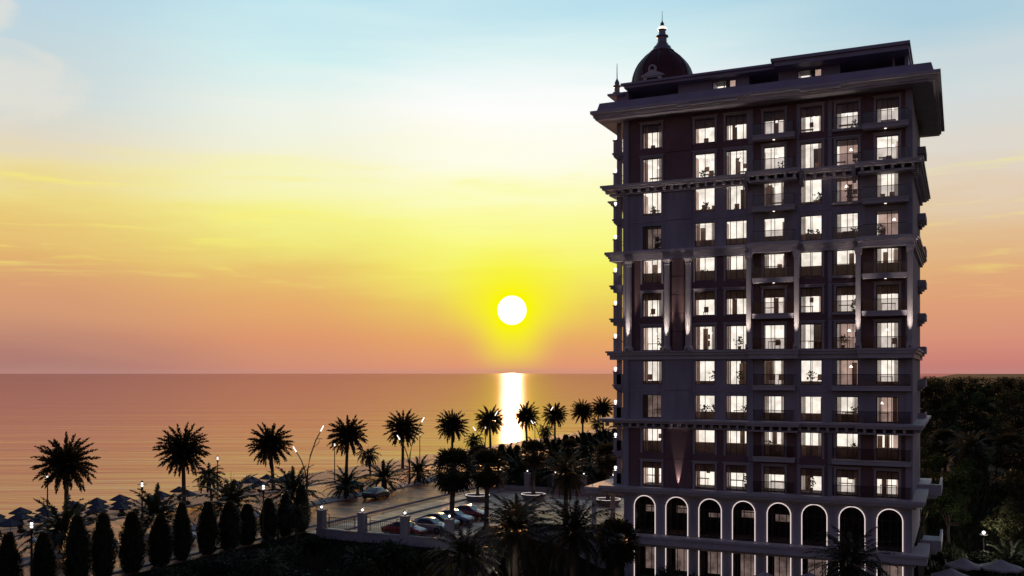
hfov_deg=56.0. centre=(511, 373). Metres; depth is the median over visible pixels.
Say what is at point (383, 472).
arching palm
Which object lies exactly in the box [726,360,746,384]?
window
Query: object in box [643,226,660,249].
window
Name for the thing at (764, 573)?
parasol
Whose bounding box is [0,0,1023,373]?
sky
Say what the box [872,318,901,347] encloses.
window
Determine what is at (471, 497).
round planter
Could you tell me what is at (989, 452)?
broadleaf tree
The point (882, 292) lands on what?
window
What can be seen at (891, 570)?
ground window
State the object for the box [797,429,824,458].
window
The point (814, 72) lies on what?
attic window
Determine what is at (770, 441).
window
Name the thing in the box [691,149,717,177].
window
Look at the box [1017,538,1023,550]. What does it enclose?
shrub
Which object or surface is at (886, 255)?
window
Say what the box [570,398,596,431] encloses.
feather palm
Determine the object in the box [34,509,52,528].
beach umbrella
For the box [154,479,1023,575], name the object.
ground cover
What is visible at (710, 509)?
arch window
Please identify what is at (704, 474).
window
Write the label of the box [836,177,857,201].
window
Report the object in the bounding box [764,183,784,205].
window
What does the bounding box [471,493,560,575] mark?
date palm
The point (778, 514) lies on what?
arch window
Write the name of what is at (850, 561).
date palm
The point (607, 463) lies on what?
fan palm
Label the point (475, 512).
parked car
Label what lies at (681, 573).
shrub
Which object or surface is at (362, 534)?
boundary fence
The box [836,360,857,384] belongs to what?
window
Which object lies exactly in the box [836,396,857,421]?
window
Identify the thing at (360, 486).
car
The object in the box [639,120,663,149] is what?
window
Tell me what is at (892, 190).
window
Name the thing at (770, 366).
window
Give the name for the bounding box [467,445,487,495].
fan palm
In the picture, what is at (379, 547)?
shrub
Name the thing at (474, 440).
slim palm
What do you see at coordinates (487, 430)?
twin arm lamp
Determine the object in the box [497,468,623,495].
boundary fence
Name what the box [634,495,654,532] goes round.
arch window
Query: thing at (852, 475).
window
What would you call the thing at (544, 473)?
arching palm
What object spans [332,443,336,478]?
street lamp
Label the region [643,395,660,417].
window
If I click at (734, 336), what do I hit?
window
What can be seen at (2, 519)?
beach umbrella
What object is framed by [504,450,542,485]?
arching palm
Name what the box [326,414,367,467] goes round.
feather palm
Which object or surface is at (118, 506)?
beach umbrella
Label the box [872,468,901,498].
window
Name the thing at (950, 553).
shrub
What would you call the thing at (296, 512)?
date palm
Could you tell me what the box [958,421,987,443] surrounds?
broadleaf tree
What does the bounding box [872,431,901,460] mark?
window
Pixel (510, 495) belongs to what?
car park
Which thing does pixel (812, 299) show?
window
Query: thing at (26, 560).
median
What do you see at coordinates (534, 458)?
fan palm
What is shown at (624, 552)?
fan palm
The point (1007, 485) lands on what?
broadleaf tree
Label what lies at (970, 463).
broadleaf tree
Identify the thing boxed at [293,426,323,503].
twin arm lamp
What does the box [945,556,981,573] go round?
parasol
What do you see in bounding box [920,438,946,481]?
broadleaf tree
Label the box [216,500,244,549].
cypress
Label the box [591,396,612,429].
feather palm
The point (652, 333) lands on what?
window
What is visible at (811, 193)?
window
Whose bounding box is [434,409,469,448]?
feather palm
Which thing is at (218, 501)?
kerb
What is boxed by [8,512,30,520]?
beach umbrella
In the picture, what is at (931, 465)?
broadleaf tree
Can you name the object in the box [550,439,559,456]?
cypress
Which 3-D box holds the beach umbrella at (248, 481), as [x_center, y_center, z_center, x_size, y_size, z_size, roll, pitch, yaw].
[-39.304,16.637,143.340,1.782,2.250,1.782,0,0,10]
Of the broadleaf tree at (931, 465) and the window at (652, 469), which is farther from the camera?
the broadleaf tree at (931, 465)
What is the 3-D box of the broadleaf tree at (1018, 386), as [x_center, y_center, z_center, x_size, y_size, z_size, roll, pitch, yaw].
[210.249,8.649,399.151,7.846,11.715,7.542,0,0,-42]
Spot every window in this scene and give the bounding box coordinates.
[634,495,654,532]
[634,546,655,575]
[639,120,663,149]
[639,154,663,181]
[639,290,663,317]
[639,324,663,350]
[639,459,663,486]
[640,259,662,284]
[640,425,662,452]
[643,193,660,215]
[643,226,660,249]
[643,361,660,383]
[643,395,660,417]
[665,497,687,535]
[665,548,687,575]
[691,114,717,144]
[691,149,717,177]
[691,288,717,316]
[691,426,717,454]
[691,461,717,489]
[692,322,717,349]
[693,256,716,281]
[695,188,714,211]
[695,222,714,246]
[695,361,714,384]
[695,395,714,418]
[698,499,721,538]
[698,551,721,575]
[712,79,735,88]
[722,110,749,141]
[722,145,749,174]
[722,287,745,315]
[722,322,745,349]
[722,427,749,455]
[722,462,749,490]
[724,255,745,280]
[726,186,746,209]
[726,220,746,244]
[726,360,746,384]
[726,395,746,419]
[732,501,754,540]
[732,553,754,575]
[760,106,787,133]
[760,142,787,169]
[760,285,787,313]
[760,321,787,348]
[760,428,787,456]
[760,463,787,492]
[761,253,786,277]
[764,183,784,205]
[764,217,784,241]
[764,360,784,384]
[764,396,784,420]
[767,503,790,543]
[767,556,790,575]
[797,101,824,133]
[797,138,824,167]
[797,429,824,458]
[797,465,824,494]
[798,68,821,78]
[799,251,823,277]
[799,284,824,313]
[799,320,824,348]
[801,180,821,204]
[801,215,821,240]
[801,360,821,384]
[801,396,821,420]
[801,504,826,545]
[801,559,826,575]
[832,97,861,128]
[832,134,861,165]
[832,282,861,311]
[832,319,861,348]
[832,430,861,459]
[832,466,861,496]
[834,250,855,275]
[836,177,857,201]
[836,213,857,238]
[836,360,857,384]
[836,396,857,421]
[839,506,864,547]
[872,93,901,122]
[872,130,901,159]
[872,281,901,310]
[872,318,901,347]
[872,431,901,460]
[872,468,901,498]
[874,247,900,272]
[876,173,898,197]
[876,210,898,234]
[876,360,898,384]
[876,397,898,422]
[876,509,902,551]
[876,565,902,575]
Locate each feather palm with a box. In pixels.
[30,431,100,504]
[152,422,210,504]
[245,422,293,490]
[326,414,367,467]
[382,409,423,467]
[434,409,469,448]
[474,405,505,449]
[510,401,539,440]
[541,402,568,439]
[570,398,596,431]
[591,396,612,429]
[945,429,996,471]
[1002,442,1023,481]
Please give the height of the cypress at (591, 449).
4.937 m
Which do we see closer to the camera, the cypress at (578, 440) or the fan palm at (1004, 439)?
the fan palm at (1004, 439)
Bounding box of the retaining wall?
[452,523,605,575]
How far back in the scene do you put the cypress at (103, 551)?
70.91 m
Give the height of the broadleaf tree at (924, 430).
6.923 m
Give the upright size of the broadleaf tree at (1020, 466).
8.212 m
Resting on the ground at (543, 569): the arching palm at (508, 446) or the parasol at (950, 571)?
the parasol at (950, 571)
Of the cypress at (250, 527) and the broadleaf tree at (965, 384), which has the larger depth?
the broadleaf tree at (965, 384)
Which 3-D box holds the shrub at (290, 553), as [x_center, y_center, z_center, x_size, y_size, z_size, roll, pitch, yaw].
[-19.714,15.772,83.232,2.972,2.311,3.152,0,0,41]
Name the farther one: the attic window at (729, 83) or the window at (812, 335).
the attic window at (729, 83)
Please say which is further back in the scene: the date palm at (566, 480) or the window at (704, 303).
the date palm at (566, 480)
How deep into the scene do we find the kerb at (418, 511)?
105.98 m
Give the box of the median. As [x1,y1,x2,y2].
[22,473,472,565]
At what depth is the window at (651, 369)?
92.84 m
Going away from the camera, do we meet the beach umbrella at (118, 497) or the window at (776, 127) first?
the window at (776, 127)
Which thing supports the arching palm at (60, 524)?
on the median
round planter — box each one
[465,493,489,500]
[521,492,545,499]
[596,497,621,505]
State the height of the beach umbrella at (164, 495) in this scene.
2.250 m
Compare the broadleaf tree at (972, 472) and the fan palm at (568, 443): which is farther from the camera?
the fan palm at (568, 443)
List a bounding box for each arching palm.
[16,494,111,554]
[115,482,200,536]
[189,474,265,520]
[258,530,295,561]
[260,464,327,508]
[321,465,373,499]
[339,545,379,575]
[361,458,408,490]
[374,538,414,570]
[398,454,435,484]
[491,492,549,536]
[496,441,519,450]
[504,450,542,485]
[520,459,552,486]
[535,449,589,486]
[547,434,569,440]
[567,456,611,487]
[577,457,611,484]
[586,438,612,449]
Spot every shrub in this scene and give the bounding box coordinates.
[16,528,25,533]
[263,543,304,566]
[274,561,312,575]
[348,557,380,575]
[350,544,380,563]
[376,538,396,559]
[656,565,680,575]
[667,570,697,575]
[939,546,961,560]
[968,552,991,571]
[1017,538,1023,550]
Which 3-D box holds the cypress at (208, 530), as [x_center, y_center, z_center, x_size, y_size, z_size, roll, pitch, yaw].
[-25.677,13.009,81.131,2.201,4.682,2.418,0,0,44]
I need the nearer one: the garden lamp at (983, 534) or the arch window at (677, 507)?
the arch window at (677, 507)
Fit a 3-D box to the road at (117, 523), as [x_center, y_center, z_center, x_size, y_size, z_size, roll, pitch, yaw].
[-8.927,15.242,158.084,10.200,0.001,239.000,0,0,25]
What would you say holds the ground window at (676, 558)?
in the hotel tower
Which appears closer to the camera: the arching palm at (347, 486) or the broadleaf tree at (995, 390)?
the arching palm at (347, 486)
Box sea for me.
[0,374,952,518]
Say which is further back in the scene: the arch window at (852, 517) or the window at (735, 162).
the window at (735, 162)
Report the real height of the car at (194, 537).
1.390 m
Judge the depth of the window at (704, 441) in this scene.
89.55 m
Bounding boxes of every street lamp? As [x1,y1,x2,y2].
[25,519,37,575]
[43,474,48,528]
[137,481,145,525]
[259,483,267,542]
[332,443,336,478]
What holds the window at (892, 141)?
in the hotel tower
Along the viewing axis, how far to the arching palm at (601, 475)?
125.85 m
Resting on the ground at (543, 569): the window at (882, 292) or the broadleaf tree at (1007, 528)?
the broadleaf tree at (1007, 528)
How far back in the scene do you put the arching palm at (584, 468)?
125.68 m
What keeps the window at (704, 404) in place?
in the hotel tower
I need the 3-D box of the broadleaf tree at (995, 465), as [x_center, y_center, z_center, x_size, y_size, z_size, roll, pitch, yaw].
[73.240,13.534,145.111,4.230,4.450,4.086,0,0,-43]
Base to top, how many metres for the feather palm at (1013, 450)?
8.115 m
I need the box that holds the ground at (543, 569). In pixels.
[0,374,1023,575]
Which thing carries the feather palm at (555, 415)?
on the ground at (543, 569)
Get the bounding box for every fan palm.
[428,447,478,517]
[462,446,508,527]
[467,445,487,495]
[518,439,549,494]
[559,438,578,453]
[590,516,642,575]
[592,442,622,499]
[928,428,962,475]
[988,432,1023,496]
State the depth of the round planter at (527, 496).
115.95 m
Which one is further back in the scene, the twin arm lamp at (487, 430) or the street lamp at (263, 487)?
the twin arm lamp at (487, 430)
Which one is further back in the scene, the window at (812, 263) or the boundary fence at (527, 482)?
the boundary fence at (527, 482)
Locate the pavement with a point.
(145, 568)
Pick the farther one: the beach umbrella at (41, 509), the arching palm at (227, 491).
the beach umbrella at (41, 509)
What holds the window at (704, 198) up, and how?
in the hotel tower
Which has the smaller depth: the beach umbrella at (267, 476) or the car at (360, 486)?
the car at (360, 486)
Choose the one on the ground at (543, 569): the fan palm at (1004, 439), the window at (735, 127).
the fan palm at (1004, 439)
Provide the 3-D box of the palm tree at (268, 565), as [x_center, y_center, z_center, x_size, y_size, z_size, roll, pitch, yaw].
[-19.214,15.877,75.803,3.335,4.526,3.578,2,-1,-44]
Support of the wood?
on the ground at (543, 569)
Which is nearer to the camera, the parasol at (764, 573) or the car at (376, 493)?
the parasol at (764, 573)
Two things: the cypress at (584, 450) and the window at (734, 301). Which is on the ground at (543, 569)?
the cypress at (584, 450)
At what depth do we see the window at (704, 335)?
89.60 m
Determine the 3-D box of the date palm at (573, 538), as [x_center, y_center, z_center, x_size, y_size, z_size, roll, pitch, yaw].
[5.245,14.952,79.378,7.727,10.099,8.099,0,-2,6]
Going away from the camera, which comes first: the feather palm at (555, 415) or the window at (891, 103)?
the window at (891, 103)
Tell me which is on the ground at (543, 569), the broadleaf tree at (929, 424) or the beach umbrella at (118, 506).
the broadleaf tree at (929, 424)
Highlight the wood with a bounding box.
[920,375,1023,399]
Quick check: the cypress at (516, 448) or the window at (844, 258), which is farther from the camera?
the cypress at (516, 448)
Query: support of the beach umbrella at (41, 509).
on the ground at (543, 569)
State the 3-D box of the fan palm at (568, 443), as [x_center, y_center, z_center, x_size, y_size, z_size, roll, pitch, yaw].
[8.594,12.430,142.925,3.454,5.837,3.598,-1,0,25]
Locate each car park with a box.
[305,480,531,533]
[350,517,500,537]
[409,490,623,525]
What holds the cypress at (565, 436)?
on the ground at (543, 569)
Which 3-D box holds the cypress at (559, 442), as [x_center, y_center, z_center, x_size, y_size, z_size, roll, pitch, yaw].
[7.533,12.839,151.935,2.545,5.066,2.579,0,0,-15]
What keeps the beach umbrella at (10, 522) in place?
on the ground at (543, 569)
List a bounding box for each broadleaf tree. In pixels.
[920,376,948,403]
[920,380,940,402]
[920,392,946,428]
[920,399,936,431]
[920,407,939,431]
[920,428,931,440]
[920,432,940,459]
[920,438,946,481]
[920,446,947,477]
[920,468,938,483]
[922,488,972,543]
[929,467,981,526]
[942,466,983,513]
[946,378,967,389]
[947,380,964,395]
[949,440,962,463]
[949,443,992,471]
[949,449,989,494]
[950,458,994,482]
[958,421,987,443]
[976,383,992,390]
[977,449,1003,487]
[980,498,1023,553]
[981,404,1007,424]
[985,382,1003,403]
[986,448,1000,475]
[993,467,1023,537]
[994,436,1023,495]
[995,450,1023,515]
[998,377,1014,404]
[1009,380,1023,392]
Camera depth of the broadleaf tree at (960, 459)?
123.45 m
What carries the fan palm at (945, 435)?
on the ground at (543, 569)
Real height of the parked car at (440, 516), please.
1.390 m
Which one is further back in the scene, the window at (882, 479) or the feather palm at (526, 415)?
the feather palm at (526, 415)
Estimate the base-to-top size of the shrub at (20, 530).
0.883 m
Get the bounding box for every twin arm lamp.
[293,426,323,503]
[397,418,423,483]
[473,411,497,444]
[531,407,552,440]
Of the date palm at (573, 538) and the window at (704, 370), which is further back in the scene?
the window at (704, 370)
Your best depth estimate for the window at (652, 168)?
91.52 m
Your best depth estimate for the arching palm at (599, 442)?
160.41 m
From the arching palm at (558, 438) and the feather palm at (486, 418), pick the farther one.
the feather palm at (486, 418)
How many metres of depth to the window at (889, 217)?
84.66 m
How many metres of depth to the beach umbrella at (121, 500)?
117.87 m
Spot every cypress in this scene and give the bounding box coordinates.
[0,533,25,575]
[27,531,60,575]
[60,514,93,575]
[90,511,119,575]
[115,510,149,572]
[145,513,175,566]
[171,501,193,559]
[194,501,220,554]
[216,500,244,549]
[238,503,259,544]
[257,498,280,539]
[276,492,294,535]
[292,484,311,531]
[497,443,509,482]
[506,447,517,481]
[514,445,520,464]
[520,440,531,472]
[542,437,553,466]
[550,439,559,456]
[550,453,563,476]
[556,439,564,449]
[562,434,569,448]
[562,447,576,478]
[575,436,582,455]
[579,446,592,469]
[580,432,589,446]
[586,432,595,449]
[588,446,598,466]
[592,434,598,446]
[596,430,604,442]
[602,429,609,440]
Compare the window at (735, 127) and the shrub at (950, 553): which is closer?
the window at (735, 127)
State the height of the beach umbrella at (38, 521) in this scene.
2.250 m
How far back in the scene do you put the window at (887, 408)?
82.99 m
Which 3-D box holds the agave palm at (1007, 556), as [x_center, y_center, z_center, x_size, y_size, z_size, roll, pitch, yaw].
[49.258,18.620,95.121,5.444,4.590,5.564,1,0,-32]
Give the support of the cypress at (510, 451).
on the ground at (543, 569)
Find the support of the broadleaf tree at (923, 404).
on the ground at (543, 569)
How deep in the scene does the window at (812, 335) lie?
86.33 m
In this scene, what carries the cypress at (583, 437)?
on the ground at (543, 569)
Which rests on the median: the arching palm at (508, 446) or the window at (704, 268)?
the arching palm at (508, 446)
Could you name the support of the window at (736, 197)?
in the hotel tower
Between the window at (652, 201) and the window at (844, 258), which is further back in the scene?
the window at (652, 201)
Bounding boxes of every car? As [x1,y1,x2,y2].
[169,529,196,542]
[336,480,363,491]
[362,487,389,499]
[381,521,427,535]
[412,517,443,533]
[415,512,459,526]
[440,509,473,524]
[454,504,483,519]
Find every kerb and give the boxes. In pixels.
[0,462,440,538]
[113,487,474,573]
[342,489,505,529]
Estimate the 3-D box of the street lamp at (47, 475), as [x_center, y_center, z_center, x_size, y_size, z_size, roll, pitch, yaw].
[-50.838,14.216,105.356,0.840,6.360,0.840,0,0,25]
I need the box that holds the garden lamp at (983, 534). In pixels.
[979,531,987,553]
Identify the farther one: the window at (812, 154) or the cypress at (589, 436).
the cypress at (589, 436)
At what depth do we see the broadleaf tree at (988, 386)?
416.81 m
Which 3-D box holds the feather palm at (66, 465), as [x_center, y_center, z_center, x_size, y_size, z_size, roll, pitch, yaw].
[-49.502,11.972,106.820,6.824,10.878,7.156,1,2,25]
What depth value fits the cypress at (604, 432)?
170.62 m
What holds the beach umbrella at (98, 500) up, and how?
on the ground at (543, 569)
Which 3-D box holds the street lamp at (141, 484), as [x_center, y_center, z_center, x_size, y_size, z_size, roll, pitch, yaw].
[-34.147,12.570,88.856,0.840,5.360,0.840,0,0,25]
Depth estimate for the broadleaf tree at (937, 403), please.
277.89 m
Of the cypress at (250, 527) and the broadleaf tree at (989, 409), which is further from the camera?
the broadleaf tree at (989, 409)
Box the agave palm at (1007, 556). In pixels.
[982,539,1023,575]
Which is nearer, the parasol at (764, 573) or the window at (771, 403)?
the parasol at (764, 573)
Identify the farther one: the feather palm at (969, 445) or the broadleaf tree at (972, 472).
the feather palm at (969, 445)
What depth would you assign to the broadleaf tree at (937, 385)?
342.90 m
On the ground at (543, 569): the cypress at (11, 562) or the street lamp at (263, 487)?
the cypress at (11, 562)
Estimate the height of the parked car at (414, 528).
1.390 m
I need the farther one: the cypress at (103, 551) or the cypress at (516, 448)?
the cypress at (516, 448)
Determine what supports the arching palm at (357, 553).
on the ground at (543, 569)
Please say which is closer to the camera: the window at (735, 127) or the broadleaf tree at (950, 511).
the window at (735, 127)
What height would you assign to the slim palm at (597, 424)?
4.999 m
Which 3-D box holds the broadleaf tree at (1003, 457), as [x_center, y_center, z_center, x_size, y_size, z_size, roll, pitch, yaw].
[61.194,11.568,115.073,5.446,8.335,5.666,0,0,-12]
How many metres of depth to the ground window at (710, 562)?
91.50 m
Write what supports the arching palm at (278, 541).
on the ground at (543, 569)
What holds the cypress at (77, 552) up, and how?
on the ground at (543, 569)
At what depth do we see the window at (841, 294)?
84.31 m
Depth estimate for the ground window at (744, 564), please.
90.23 m
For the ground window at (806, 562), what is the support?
in the hotel tower
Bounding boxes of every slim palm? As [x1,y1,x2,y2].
[192,461,224,500]
[355,445,381,473]
[463,433,483,450]
[537,424,554,439]
[589,417,603,430]
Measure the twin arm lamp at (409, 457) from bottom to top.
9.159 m
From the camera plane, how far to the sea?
433.79 m
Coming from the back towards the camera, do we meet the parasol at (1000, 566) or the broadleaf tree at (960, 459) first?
the broadleaf tree at (960, 459)
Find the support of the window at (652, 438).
in the hotel tower
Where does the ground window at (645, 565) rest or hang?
in the hotel tower
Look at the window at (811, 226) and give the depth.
86.25 m
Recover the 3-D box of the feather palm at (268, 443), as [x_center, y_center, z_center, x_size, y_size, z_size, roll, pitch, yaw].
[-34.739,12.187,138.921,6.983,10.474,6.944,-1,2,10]
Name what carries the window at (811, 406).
in the hotel tower
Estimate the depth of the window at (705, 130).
89.40 m
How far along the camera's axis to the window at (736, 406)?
88.45 m
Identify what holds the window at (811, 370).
in the hotel tower
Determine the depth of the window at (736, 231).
89.66 m
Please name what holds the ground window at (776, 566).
in the hotel tower
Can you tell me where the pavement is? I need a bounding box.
[112,480,515,575]
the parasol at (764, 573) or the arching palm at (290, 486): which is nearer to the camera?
the parasol at (764, 573)
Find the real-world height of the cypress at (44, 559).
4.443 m
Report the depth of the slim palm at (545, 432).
208.25 m
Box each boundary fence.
[316,504,455,556]
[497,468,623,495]
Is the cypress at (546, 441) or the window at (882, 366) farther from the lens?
the cypress at (546, 441)
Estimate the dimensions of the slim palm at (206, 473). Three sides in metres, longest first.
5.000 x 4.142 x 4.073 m
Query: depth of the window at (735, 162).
88.45 m
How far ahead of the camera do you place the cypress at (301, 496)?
92.51 m
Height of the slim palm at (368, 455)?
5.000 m
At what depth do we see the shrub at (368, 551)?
84.09 m
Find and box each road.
[0,464,465,557]
[23,479,474,575]
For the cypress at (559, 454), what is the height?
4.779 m
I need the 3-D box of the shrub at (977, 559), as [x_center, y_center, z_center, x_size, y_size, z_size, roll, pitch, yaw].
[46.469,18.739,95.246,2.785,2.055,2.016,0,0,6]
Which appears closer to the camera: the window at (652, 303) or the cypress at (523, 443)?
the window at (652, 303)
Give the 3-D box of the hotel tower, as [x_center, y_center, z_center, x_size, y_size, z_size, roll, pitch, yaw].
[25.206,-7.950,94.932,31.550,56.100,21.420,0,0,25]
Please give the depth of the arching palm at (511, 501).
94.68 m
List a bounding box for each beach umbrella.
[0,516,7,522]
[0,518,23,532]
[8,507,31,514]
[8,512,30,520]
[27,514,52,522]
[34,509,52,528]
[35,504,57,511]
[84,506,107,517]
[87,502,108,508]
[89,497,106,504]
[109,502,130,512]
[110,494,128,500]
[111,498,131,505]
[159,491,170,497]
[170,486,186,492]
[178,490,196,500]
[243,478,255,483]
[254,481,269,486]
[259,474,270,479]
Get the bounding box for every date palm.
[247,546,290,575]
[281,501,312,543]
[421,519,509,575]
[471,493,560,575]
[531,494,621,575]
[538,450,592,523]
[803,525,897,575]
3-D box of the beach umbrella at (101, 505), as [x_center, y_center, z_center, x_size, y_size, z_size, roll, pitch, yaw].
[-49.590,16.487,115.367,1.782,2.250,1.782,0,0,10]
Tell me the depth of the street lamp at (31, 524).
65.09 m
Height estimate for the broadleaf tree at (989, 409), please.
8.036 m
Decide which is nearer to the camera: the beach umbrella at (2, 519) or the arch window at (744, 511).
the arch window at (744, 511)
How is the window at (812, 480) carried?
in the hotel tower
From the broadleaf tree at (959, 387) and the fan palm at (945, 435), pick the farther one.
the broadleaf tree at (959, 387)
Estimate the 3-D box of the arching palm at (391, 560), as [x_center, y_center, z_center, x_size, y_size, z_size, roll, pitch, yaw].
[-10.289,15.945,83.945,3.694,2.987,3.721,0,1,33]
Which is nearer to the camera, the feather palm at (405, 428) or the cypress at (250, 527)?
the cypress at (250, 527)
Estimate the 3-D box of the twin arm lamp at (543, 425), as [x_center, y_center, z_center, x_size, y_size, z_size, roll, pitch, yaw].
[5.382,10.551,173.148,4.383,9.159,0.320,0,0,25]
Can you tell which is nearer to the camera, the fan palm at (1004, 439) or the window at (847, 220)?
the window at (847, 220)
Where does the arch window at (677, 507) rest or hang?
in the hotel tower
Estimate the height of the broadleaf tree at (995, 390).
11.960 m
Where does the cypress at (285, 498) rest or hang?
on the ground at (543, 569)
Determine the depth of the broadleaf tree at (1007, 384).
413.45 m
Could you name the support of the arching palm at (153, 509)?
on the median
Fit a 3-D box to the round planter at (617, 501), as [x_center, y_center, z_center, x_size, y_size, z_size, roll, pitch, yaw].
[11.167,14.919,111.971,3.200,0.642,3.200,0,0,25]
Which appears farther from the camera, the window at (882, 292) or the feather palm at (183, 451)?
the feather palm at (183, 451)
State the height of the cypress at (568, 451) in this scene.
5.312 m
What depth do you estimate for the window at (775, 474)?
86.73 m
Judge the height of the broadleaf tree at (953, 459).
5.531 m
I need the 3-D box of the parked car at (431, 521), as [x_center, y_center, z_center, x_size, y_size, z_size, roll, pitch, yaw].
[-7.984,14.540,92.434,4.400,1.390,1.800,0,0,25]
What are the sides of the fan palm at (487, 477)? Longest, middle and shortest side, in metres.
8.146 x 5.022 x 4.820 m
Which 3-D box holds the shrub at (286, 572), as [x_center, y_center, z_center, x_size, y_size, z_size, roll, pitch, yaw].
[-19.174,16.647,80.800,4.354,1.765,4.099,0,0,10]
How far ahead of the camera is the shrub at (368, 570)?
79.68 m
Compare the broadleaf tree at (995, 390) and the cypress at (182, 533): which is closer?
the cypress at (182, 533)
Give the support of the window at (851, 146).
in the hotel tower
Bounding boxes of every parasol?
[754,570,772,575]
[800,572,815,575]
[931,567,967,575]
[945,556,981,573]
[979,558,1023,575]
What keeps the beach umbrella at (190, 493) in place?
on the ground at (543, 569)
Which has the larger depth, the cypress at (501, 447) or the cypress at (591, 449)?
the cypress at (591, 449)
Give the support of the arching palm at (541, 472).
on the ground at (543, 569)
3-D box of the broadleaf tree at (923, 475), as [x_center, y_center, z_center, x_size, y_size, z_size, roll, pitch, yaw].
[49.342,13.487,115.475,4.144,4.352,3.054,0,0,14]
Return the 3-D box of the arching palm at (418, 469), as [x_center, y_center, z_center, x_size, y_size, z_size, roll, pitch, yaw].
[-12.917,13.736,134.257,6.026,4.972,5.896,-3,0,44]
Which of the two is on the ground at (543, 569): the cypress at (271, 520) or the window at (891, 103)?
the cypress at (271, 520)
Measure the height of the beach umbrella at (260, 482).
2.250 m
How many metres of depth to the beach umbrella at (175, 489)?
132.84 m
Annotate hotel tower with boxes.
[584,20,944,575]
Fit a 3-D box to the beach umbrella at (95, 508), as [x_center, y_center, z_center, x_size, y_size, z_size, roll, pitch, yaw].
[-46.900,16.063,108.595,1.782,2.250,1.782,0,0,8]
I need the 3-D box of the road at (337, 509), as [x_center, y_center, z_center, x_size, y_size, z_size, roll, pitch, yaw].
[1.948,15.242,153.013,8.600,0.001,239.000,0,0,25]
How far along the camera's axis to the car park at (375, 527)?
95.15 m
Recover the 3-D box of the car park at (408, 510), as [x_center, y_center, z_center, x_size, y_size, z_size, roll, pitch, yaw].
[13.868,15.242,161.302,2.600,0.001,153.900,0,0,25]
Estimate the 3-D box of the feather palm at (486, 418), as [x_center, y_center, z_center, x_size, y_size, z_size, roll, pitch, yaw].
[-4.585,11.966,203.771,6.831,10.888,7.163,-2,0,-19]
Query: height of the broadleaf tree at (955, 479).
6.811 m
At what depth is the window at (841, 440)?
84.29 m
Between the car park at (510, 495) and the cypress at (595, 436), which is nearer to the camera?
the car park at (510, 495)
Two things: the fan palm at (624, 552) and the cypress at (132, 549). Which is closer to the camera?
the cypress at (132, 549)
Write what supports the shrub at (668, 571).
on the ground at (543, 569)
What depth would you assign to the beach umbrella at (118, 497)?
124.55 m
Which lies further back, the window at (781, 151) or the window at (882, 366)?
the window at (781, 151)
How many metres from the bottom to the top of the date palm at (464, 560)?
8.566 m
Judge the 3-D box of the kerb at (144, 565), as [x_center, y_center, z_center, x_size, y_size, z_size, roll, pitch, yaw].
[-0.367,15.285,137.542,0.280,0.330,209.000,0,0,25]
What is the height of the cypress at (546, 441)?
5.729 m

